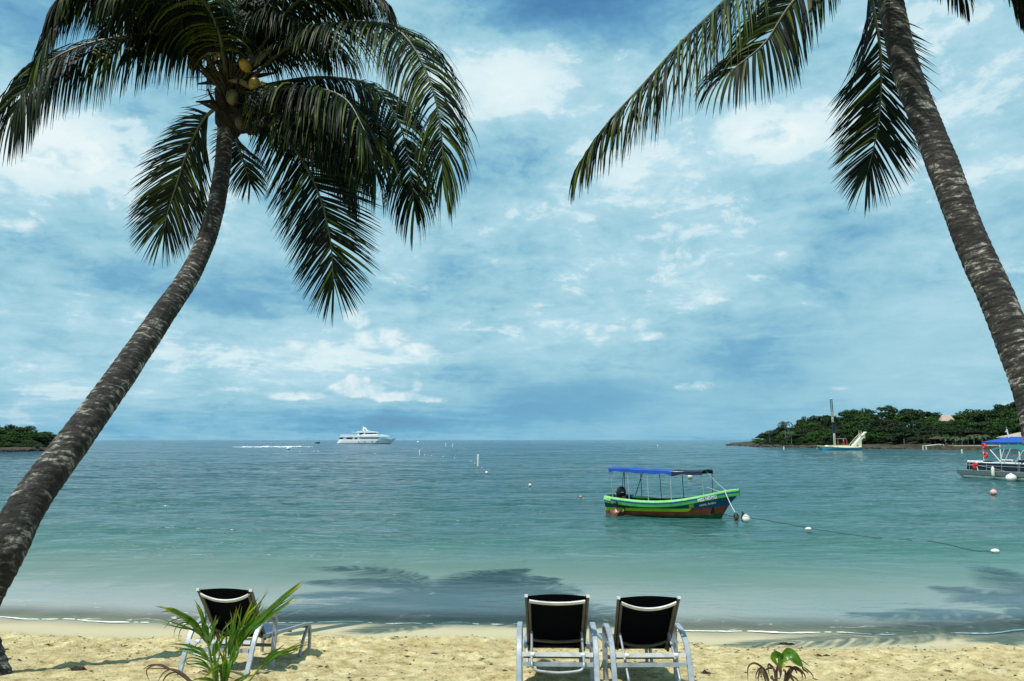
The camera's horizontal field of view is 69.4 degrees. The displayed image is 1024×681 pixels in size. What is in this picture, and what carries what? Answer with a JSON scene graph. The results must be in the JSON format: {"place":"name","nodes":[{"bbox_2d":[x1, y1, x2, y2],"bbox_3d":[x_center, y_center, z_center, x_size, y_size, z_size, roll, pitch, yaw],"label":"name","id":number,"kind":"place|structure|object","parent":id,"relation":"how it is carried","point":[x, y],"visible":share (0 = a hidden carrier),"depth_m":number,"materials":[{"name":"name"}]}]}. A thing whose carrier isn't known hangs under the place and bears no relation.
{"place":"outdoors","nodes":[
{"label":"outdoors","id":0,"kind":"place"},
{"bbox_2d":[0,438,46,449],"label":"headland","id":1,"kind":"structure","parent":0,"point":[36,441],"depth_m":182.53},
{"bbox_2d":[0,436,17,442],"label":"broadleaf tree","id":2,"kind":"object","parent":1,"relation":"on","point":[5,439],"visible":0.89,"depth_m":186.75,"materials":[{"name":"green plant"}]},
{"bbox_2d":[3,424,33,433],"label":"broadleaf tree","id":3,"kind":"object","parent":1,"relation":"on","point":[11,427],"visible":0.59,"depth_m":210.83,"materials":[{"name":"green plant"}]},
{"bbox_2d":[6,431,35,437],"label":"broadleaf tree","id":4,"kind":"object","parent":1,"relation":"on","point":[18,434],"visible":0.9,"depth_m":199.24,"materials":[{"name":"green plant"}]},
{"bbox_2d":[11,437,33,442],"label":"broadleaf tree","id":5,"kind":"object","parent":1,"relation":"on","point":[26,439],"visible":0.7,"depth_m":190.26,"materials":[{"name":"green plant"}]},
{"bbox_2d":[12,439,33,444],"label":"broadleaf tree","id":6,"kind":"object","parent":1,"relation":"on","point":[27,442],"visible":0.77,"depth_m":188.57,"materials":[{"name":"green plant"}]},
{"bbox_2d":[18,425,38,431],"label":"broadleaf tree","id":7,"kind":"object","parent":1,"relation":"on","point":[31,428],"visible":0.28,"depth_m":216.37,"materials":[{"name":"green plant"}]},
{"bbox_2d":[27,434,50,438],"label":"broadleaf tree","id":8,"kind":"object","parent":1,"relation":"on","point":[39,436],"visible":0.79,"depth_m":202.66,"materials":[{"name":"green plant"}]},
{"bbox_2d":[32,432,52,435],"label":"broadleaf tree","id":9,"kind":"object","parent":1,"relation":"on","point":[48,434],"visible":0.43,"depth_m":217.33,"materials":[{"name":"green plant"}]},
{"bbox_2d":[35,436,52,440],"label":"broadleaf tree","id":10,"kind":"object","parent":1,"relation":"on","point":[44,439],"visible":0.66,"depth_m":204.16,"materials":[{"name":"green plant"}]},
{"bbox_2d":[0,440,1023,633],"bbox_3d":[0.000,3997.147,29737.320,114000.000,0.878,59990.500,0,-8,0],"label":"sea","id":11,"kind":"structure","parent":0,"point":[136,527],"depth_m":23.32,"materials":[{"name":"liquid"}]},
{"bbox_2d":[336,427,395,443],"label":"motor yacht","id":12,"kind":"object","parent":11,"relation":"on","point":[367,437],"visible":0.95,"depth_m":532.34,"materials":[{"name":"white metal"}]},
{"bbox_2d":[1,616,1023,634],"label":"shore foam","id":13,"kind":"object","parent":11,"relation":"on","point":[516,623],"visible":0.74,"depth_m":10.88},
{"bbox_2d":[604,467,739,518],"bbox_3d":[6.329,6.134,29.294,5.300,2.170,1.738,-5,-9,30],"label":"open motor boat","id":14,"kind":"object","parent":11,"relation":"on","point":[714,505],"visible":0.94,"depth_m":28.68,"materials":[{"name":"green paint"}]},
{"bbox_2d":[741,511,749,522],"bbox_3d":[8.169,6.184,25.897,0.344,0.430,0.302,0,-8,0],"label":"buoy","id":15,"kind":"object","parent":11,"relation":"on","point":[745,519],"visible":0.98,"depth_m":25.79,"materials":[{"name":"plastic"}]},
{"bbox_2d":[818,399,866,449],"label":"sailing boat","id":16,"kind":"object","parent":11,"relation":"on","point":[856,444],"visible":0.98,"depth_m":191.59,"materials":[{"name":"beige paint"}]},
{"bbox_2d":[816,529,990,551],"bbox_3d":[10.650,5.572,20.860,0.014,0.140,6.006,3,-8,-23],"label":"mooring rope","id":17,"kind":"object","parent":11,"relation":"on","point":[905,539],"visible":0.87,"depth_m":20.41,"materials":[{"name":"black fabric"}]},
{"bbox_2d":[956,445,1023,481],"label":"pontoon boat","id":18,"kind":"object","parent":11,"relation":"on","point":[1003,468],"visible":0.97,"depth_m":49.99,"materials":[{"name":"metal"}]},
{"bbox_2d":[981,429,1022,460],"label":"canopy","id":19,"kind":"object","parent":18,"relation":"attached to","point":[1008,440],"visible":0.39,"depth_m":57.51,"materials":[{"name":"fabric"}]},
{"bbox_2d":[1005,473,1016,480],"bbox_3d":[32.589,8.963,48.285,0.660,0.610,0.600,0,-8,0],"label":"buoy","id":20,"kind":"object","parent":11,"relation":"on","point":[1010,477],"visible":0.82,"depth_m":48.09,"materials":[{"name":"white plastic"}]},
{"bbox_2d":[0,610,1023,680],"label":"beach sand","id":21,"kind":"structure","parent":0,"point":[340,655],"depth_m":8.64,"materials":[{"name":"beige sand"}]},
{"bbox_2d":[68,666,86,670],"bbox_3d":[-4.017,3.032,6.841,0.168,0.037,0.045,1,-8,-9],"label":"twig clump","id":22,"kind":"object","parent":21,"relation":"on","point":[75,668],"visible":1,"depth_m":6.83,"materials":[{"name":"brown wood"}]},
{"bbox_2d":[142,578,307,680],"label":"young palm","id":23,"kind":"object","parent":21,"relation":"on","point":[244,630],"visible":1,"depth_m":5.10,"materials":[{"name":"green plant"}]},
{"bbox_2d":[0,0,479,675],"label":"coconut palm","id":24,"kind":"object","parent":21,"relation":"on","point":[314,120],"visible":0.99,"depth_m":10.61,"materials":[{"name":"green plant"}]},
{"bbox_2d":[178,588,311,676],"bbox_3d":[-2.561,2.841,7.417,0.660,0.738,1.731,-1,-16,5],"label":"sun lounger","id":25,"kind":"object","parent":21,"relation":"on","point":[223,603],"visible":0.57,"depth_m":6.89,"materials":[{"name":"fabric"}]},
{"bbox_2d":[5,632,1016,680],"bbox_3d":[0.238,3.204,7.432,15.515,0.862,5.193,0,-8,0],"label":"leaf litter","id":26,"kind":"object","parent":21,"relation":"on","point":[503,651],"visible":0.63,"depth_m":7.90,"materials":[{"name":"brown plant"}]},
{"bbox_2d":[516,594,599,680],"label":"sun lounger","id":27,"kind":"object","parent":21,"relation":"on","point":[556,620],"visible":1,"depth_m":6.11,"materials":[{"name":"fabric"}]},
{"bbox_2d":[597,596,694,680],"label":"sun lounger","id":28,"kind":"object","parent":21,"relation":"on","point":[646,623],"visible":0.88,"depth_m":6.24,"materials":[{"name":"fabric"}]},
{"bbox_2d":[747,648,817,680],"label":"young palm","id":29,"kind":"object","parent":21,"relation":"on","point":[790,654],"visible":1,"depth_m":5.18,"materials":[{"name":"green plant"}]},
{"bbox_2d":[568,0,1023,445],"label":"coconut palm","id":30,"kind":"object","parent":21,"relation":"on","point":[993,289],"visible":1,"depth_m":9.25,"materials":[{"name":"green plant"}]},
{"bbox_2d":[0,0,1023,439],"label":"sky","id":31,"kind":"structure","parent":0,"point":[717,284],"materials":[{"name":"blue"}]},
{"bbox_2d":[729,436,1022,450],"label":"headland","id":32,"kind":"structure","parent":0,"point":[883,444],"depth_m":235.63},
{"bbox_2d":[775,436,788,440],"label":"broadleaf tree","id":33,"kind":"object","parent":32,"relation":"on","point":[780,438],"visible":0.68,"depth_m":293.55,"materials":[{"name":"green plant"}]},
{"bbox_2d":[777,421,792,437],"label":"coconut palm","id":34,"kind":"object","parent":32,"relation":"on","point":[783,422],"visible":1,"depth_m":295.45,"materials":[{"name":"green plant"}]},
{"bbox_2d":[776,424,795,432],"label":"broadleaf tree","id":35,"kind":"object","parent":32,"relation":"on","point":[783,427],"visible":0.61,"depth_m":321.22,"materials":[{"name":"green plant"}]},
{"bbox_2d":[793,428,809,436],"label":"broadleaf tree","id":36,"kind":"object","parent":32,"relation":"on","point":[799,431],"visible":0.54,"depth_m":298.97,"materials":[{"name":"green plant"}]},
{"bbox_2d":[796,416,813,426],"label":"broadleaf tree","id":37,"kind":"object","parent":32,"relation":"on","point":[802,419],"visible":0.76,"depth_m":330.95,"materials":[{"name":"green plant"}]},
{"bbox_2d":[795,422,817,429],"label":"broadleaf tree","id":38,"kind":"object","parent":32,"relation":"on","point":[802,425],"visible":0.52,"depth_m":305.90,"materials":[{"name":"green plant"}]},
{"bbox_2d":[800,436,816,442],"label":"broadleaf tree","id":39,"kind":"object","parent":32,"relation":"on","point":[808,438],"visible":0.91,"depth_m":273.01,"materials":[{"name":"green plant"}]},
{"bbox_2d":[812,435,824,441],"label":"broadleaf tree","id":40,"kind":"object","parent":32,"relation":"on","point":[820,437],"visible":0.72,"depth_m":266.76,"materials":[{"name":"green plant"}]},
{"bbox_2d":[809,415,828,421],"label":"broadleaf tree","id":41,"kind":"object","parent":32,"relation":"on","point":[817,419],"visible":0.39,"depth_m":326.94,"materials":[{"name":"green plant"}]},
{"bbox_2d":[810,430,829,435],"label":"broadleaf tree","id":42,"kind":"object","parent":32,"relation":"on","point":[818,433],"visible":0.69,"depth_m":274.32,"materials":[{"name":"green plant"}]},
{"bbox_2d":[818,428,840,435],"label":"broadleaf tree","id":43,"kind":"object","parent":32,"relation":"on","point":[826,432],"visible":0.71,"depth_m":271.70,"materials":[{"name":"green plant"}]},
{"bbox_2d":[822,415,841,424],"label":"broadleaf tree","id":44,"kind":"object","parent":32,"relation":"on","point":[824,420],"visible":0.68,"depth_m":293.48,"materials":[{"name":"green plant"}]},
{"bbox_2d":[829,422,847,430],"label":"broadleaf tree","id":45,"kind":"object","parent":32,"relation":"on","point":[838,426],"visible":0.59,"depth_m":279.88,"materials":[{"name":"green plant"}]},
{"bbox_2d":[828,434,850,442],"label":"broadleaf tree","id":46,"kind":"object","parent":32,"relation":"on","point":[840,437],"visible":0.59,"depth_m":259.36,"materials":[{"name":"green plant"}]},
{"bbox_2d":[832,428,847,435],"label":"broadleaf tree","id":47,"kind":"object","parent":32,"relation":"on","point":[839,432],"visible":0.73,"depth_m":265.28,"materials":[{"name":"green plant"}]},
{"bbox_2d":[844,413,857,421],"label":"broadleaf tree","id":48,"kind":"object","parent":32,"relation":"on","point":[852,416],"visible":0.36,"depth_m":288.99,"materials":[{"name":"green plant"}]},
{"bbox_2d":[842,409,861,417],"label":"broadleaf tree","id":49,"kind":"object","parent":32,"relation":"on","point":[847,412],"visible":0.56,"depth_m":304.98,"materials":[{"name":"green plant"}]},
{"bbox_2d":[843,420,862,430],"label":"broadleaf tree","id":50,"kind":"object","parent":32,"relation":"on","point":[850,425],"visible":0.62,"depth_m":274.37,"materials":[{"name":"green plant"}]},
{"bbox_2d":[850,425,870,435],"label":"broadleaf tree","id":51,"kind":"object","parent":32,"relation":"on","point":[853,428],"visible":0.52,"depth_m":259.34,"materials":[{"name":"green plant"}]},
{"bbox_2d":[850,428,875,435],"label":"broadleaf tree","id":52,"kind":"object","parent":32,"relation":"on","point":[855,431],"visible":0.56,"depth_m":258.51,"materials":[{"name":"green plant"}]},
{"bbox_2d":[853,412,879,421],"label":"broadleaf tree","id":53,"kind":"object","parent":32,"relation":"on","point":[862,416],"visible":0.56,"depth_m":283.32,"materials":[{"name":"green plant"}]},
{"bbox_2d":[858,408,877,413],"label":"broadleaf tree","id":54,"kind":"object","parent":32,"relation":"on","point":[867,411],"visible":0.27,"depth_m":308.46,"materials":[{"name":"green plant"}]},
{"bbox_2d":[861,419,878,428],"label":"broadleaf tree","id":55,"kind":"object","parent":32,"relation":"on","point":[871,422],"visible":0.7,"depth_m":265.90,"materials":[{"name":"green plant"}]},
{"bbox_2d":[862,433,877,443],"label":"broadleaf tree","id":56,"kind":"object","parent":32,"relation":"on","point":[868,439],"visible":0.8,"depth_m":246.18,"materials":[{"name":"green plant"}]},
{"bbox_2d":[869,432,889,442],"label":"broadleaf tree","id":57,"kind":"object","parent":32,"relation":"on","point":[878,435],"visible":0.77,"depth_m":243.70,"materials":[{"name":"green plant"}]},
{"bbox_2d":[871,412,887,420],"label":"broadleaf tree","id":58,"kind":"object","parent":32,"relation":"on","point":[878,416],"visible":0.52,"depth_m":279.19,"materials":[{"name":"green plant"}]},
{"bbox_2d":[872,424,893,433],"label":"broadleaf tree","id":59,"kind":"object","parent":32,"relation":"on","point":[878,429],"visible":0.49,"depth_m":249.40,"materials":[{"name":"green plant"}]},
{"bbox_2d":[878,434,895,442],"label":"broadleaf tree","id":60,"kind":"object","parent":32,"relation":"on","point":[885,436],"visible":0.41,"depth_m":239.55,"materials":[{"name":"green plant"}]},
{"bbox_2d":[876,405,899,416],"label":"broadleaf tree","id":61,"kind":"object","parent":32,"relation":"on","point":[886,408],"visible":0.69,"depth_m":298.31,"materials":[{"name":"green plant"}]},
{"bbox_2d":[881,420,906,427],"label":"broadleaf tree","id":62,"kind":"object","parent":32,"relation":"on","point":[893,423],"visible":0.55,"depth_m":259.31,"materials":[{"name":"green plant"}]},
{"bbox_2d":[885,415,907,423],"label":"broadleaf tree","id":63,"kind":"object","parent":32,"relation":"on","point":[893,417],"visible":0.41,"depth_m":269.48,"materials":[{"name":"green plant"}]},
{"bbox_2d":[886,433,913,443],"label":"broadleaf tree","id":64,"kind":"object","parent":32,"relation":"on","point":[899,437],"visible":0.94,"depth_m":235.14,"materials":[{"name":"green plant"}]},
{"bbox_2d":[885,411,916,422],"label":"broadleaf tree","id":65,"kind":"object","parent":32,"relation":"on","point":[892,414],"visible":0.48,"depth_m":269.90,"materials":[{"name":"green plant"}]},
{"bbox_2d":[889,425,913,436],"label":"broadleaf tree","id":66,"kind":"object","parent":32,"relation":"on","point":[901,431],"visible":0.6,"depth_m":242.53,"materials":[{"name":"green plant"}]},
{"bbox_2d":[894,427,915,437],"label":"broadleaf tree","id":67,"kind":"object","parent":32,"relation":"on","point":[903,428],"visible":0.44,"depth_m":242.65,"materials":[{"name":"green plant"}]},
{"bbox_2d":[895,408,917,415],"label":"broadleaf tree","id":68,"kind":"object","parent":32,"relation":"on","point":[907,410],"visible":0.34,"depth_m":282.09,"materials":[{"name":"green plant"}]},
{"bbox_2d":[898,411,922,421],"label":"broadleaf tree","id":69,"kind":"object","parent":32,"relation":"on","point":[908,417],"visible":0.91,"depth_m":267.26,"materials":[{"name":"green plant"}]},
{"bbox_2d":[907,433,924,442],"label":"broadleaf tree","id":70,"kind":"object","parent":32,"relation":"on","point":[916,436],"visible":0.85,"depth_m":229.35,"materials":[{"name":"green plant"}]},
{"bbox_2d":[910,434,930,443],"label":"broadleaf tree","id":71,"kind":"object","parent":32,"relation":"on","point":[926,438],"visible":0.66,"depth_m":226.99,"materials":[{"name":"green plant"}]},
{"bbox_2d":[910,420,932,428],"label":"broadleaf tree","id":72,"kind":"object","parent":32,"relation":"on","point":[919,424],"visible":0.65,"depth_m":246.01,"materials":[{"name":"green plant"}]},
{"bbox_2d":[904,444,939,447],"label":"shore wall","id":73,"kind":"structure","parent":32,"relation":"on","point":[916,446],"depth_m":220.09,"materials":[{"name":"grey concrete"}]},
{"bbox_2d":[910,426,940,435],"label":"broadleaf tree","id":74,"kind":"object","parent":32,"relation":"on","point":[918,430],"visible":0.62,"depth_m":233.52,"materials":[{"name":"green plant"}]},
{"bbox_2d":[919,411,933,419],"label":"broadleaf tree","id":75,"kind":"object","parent":32,"relation":"on","point":[926,414],"visible":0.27,"depth_m":275.92,"materials":[{"name":"green plant"}]},
{"bbox_2d":[918,416,938,421],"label":"broadleaf tree","id":76,"kind":"object","parent":32,"relation":"on","point":[930,418],"visible":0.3,"depth_m":264.13,"materials":[{"name":"green plant"}]},
{"bbox_2d":[929,436,942,443],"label":"hut","id":77,"kind":"object","parent":32,"relation":"on","point":[934,440],"visible":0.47,"depth_m":220.49,"materials":[{"name":"brown wood"}]},
{"bbox_2d":[925,427,949,435],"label":"broadleaf tree","id":78,"kind":"object","parent":32,"relation":"on","point":[938,431],"visible":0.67,"depth_m":229.88,"materials":[{"name":"green plant"}]},
{"bbox_2d":[929,434,950,440],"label":"broadleaf tree","id":79,"kind":"object","parent":32,"relation":"on","point":[934,435],"visible":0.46,"depth_m":221.93,"materials":[{"name":"green plant"}]},
{"bbox_2d":[932,422,960,430],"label":"broadleaf tree","id":80,"kind":"object","parent":32,"relation":"on","point":[941,425],"visible":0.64,"depth_m":237.21,"materials":[{"name":"green plant"}]},
{"bbox_2d":[939,415,953,421],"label":"house","id":81,"kind":"structure","parent":32,"relation":"on","point":[945,418],"depth_m":247.14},
{"bbox_2d":[940,435,960,442],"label":"broadleaf tree","id":82,"kind":"object","parent":32,"relation":"on","point":[947,440],"visible":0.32,"depth_m":217.80,"materials":[{"name":"green plant"}]},
{"bbox_2d":[941,427,972,436],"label":"broadleaf tree","id":83,"kind":"object","parent":32,"relation":"on","point":[947,429],"visible":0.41,"depth_m":225.66,"materials":[{"name":"green plant"}]},
{"bbox_2d":[948,427,967,435],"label":"broadleaf tree","id":84,"kind":"object","parent":32,"relation":"on","point":[956,430],"visible":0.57,"depth_m":220.60,"materials":[{"name":"green plant"}]},
{"bbox_2d":[952,421,974,428],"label":"broadleaf tree","id":85,"kind":"object","parent":32,"relation":"on","point":[962,423],"visible":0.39,"depth_m":232.78,"materials":[{"name":"green plant"}]},
{"bbox_2d":[954,414,973,421],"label":"broadleaf tree","id":86,"kind":"object","parent":32,"relation":"on","point":[958,416],"visible":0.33,"depth_m":247.88,"materials":[{"name":"green plant"}]},
{"bbox_2d":[955,428,979,435],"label":"broadleaf tree","id":87,"kind":"object","parent":32,"relation":"on","point":[967,432],"visible":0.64,"depth_m":217.41,"materials":[{"name":"green plant"}]},
{"bbox_2d":[946,445,1001,448],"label":"shore wall","id":88,"kind":"structure","parent":32,"relation":"on","point":[969,447],"depth_m":202.99,"materials":[{"name":"grey concrete"}]},
{"bbox_2d":[965,409,982,413],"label":"broadleaf tree","id":89,"kind":"object","parent":32,"relation":"on","point":[974,411],"visible":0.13,"depth_m":260.23,"materials":[{"name":"green plant"}]},
{"bbox_2d":[964,422,986,428],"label":"broadleaf tree","id":90,"kind":"object","parent":32,"relation":"on","point":[972,424],"visible":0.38,"depth_m":227.96,"materials":[{"name":"green plant"}]},
{"bbox_2d":[967,428,986,434],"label":"broadleaf tree","id":91,"kind":"object","parent":32,"relation":"on","point":[975,430],"visible":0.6,"depth_m":214.93,"materials":[{"name":"green plant"}]},
{"bbox_2d":[963,414,994,420],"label":"broadleaf tree","id":92,"kind":"object","parent":32,"relation":"on","point":[967,417],"visible":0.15,"depth_m":243.86,"materials":[{"name":"green plant"}]},
{"bbox_2d":[963,412,999,422],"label":"broadleaf tree","id":93,"kind":"object","parent":32,"relation":"on","point":[978,417],"visible":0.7,"depth_m":237.81,"materials":[{"name":"green plant"}]},
{"bbox_2d":[973,434,992,441],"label":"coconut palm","id":94,"kind":"object","parent":32,"relation":"on","point":[979,436],"visible":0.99,"depth_m":203.38,"materials":[{"name":"green plant"}]},
{"bbox_2d":[981,418,1006,429],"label":"broadleaf tree","id":95,"kind":"object","parent":32,"relation":"on","point":[990,423],"visible":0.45,"depth_m":221.70,"materials":[{"name":"green plant"}]},
{"bbox_2d":[984,428,1003,435],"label":"broadleaf tree","id":96,"kind":"object","parent":32,"relation":"on","point":[991,432],"visible":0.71,"depth_m":209.67,"materials":[{"name":"green plant"}]},
{"bbox_2d":[985,426,1011,435],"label":"broadleaf tree","id":97,"kind":"object","parent":32,"relation":"on","point":[999,428],"visible":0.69,"depth_m":208.57,"materials":[{"name":"green plant"}]},
{"bbox_2d":[992,404,1010,416],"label":"broadleaf tree","id":98,"kind":"object","parent":32,"relation":"on","point":[998,407],"visible":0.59,"depth_m":247.41,"materials":[{"name":"green plant"}]},
{"bbox_2d":[992,418,1016,427],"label":"broadleaf tree","id":99,"kind":"object","parent":32,"relation":"on","point":[1008,423],"visible":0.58,"depth_m":213.34,"materials":[{"name":"green plant"}]},
{"bbox_2d":[997,408,1016,419],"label":"broadleaf tree","id":100,"kind":"object","parent":32,"relation":"on","point":[1004,413],"visible":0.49,"depth_m":232.71,"materials":[{"name":"green plant"}]},
{"bbox_2d":[996,432,1021,445],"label":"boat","id":101,"kind":"object","parent":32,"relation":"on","point":[1018,434],"visible":0.26,"depth_m":192.52,"materials":[{"name":"white wood"}]},
{"bbox_2d":[1001,414,1017,419],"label":"broadleaf tree","id":102,"kind":"object","parent":32,"relation":"on","point":[1010,417],"visible":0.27,"depth_m":226.33,"materials":[{"name":"green plant"}]},
{"bbox_2d":[1010,423,1020,432],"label":"broadleaf tree","id":103,"kind":"object","parent":32,"relation":"on","point":[1016,427],"visible":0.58,"depth_m":198.75,"materials":[{"name":"green plant"}]},
{"bbox_2d":[948,445,1007,445],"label":"sand terrace","id":104,"kind":"structure","parent":0,"point":[976,445],"depth_m":204.01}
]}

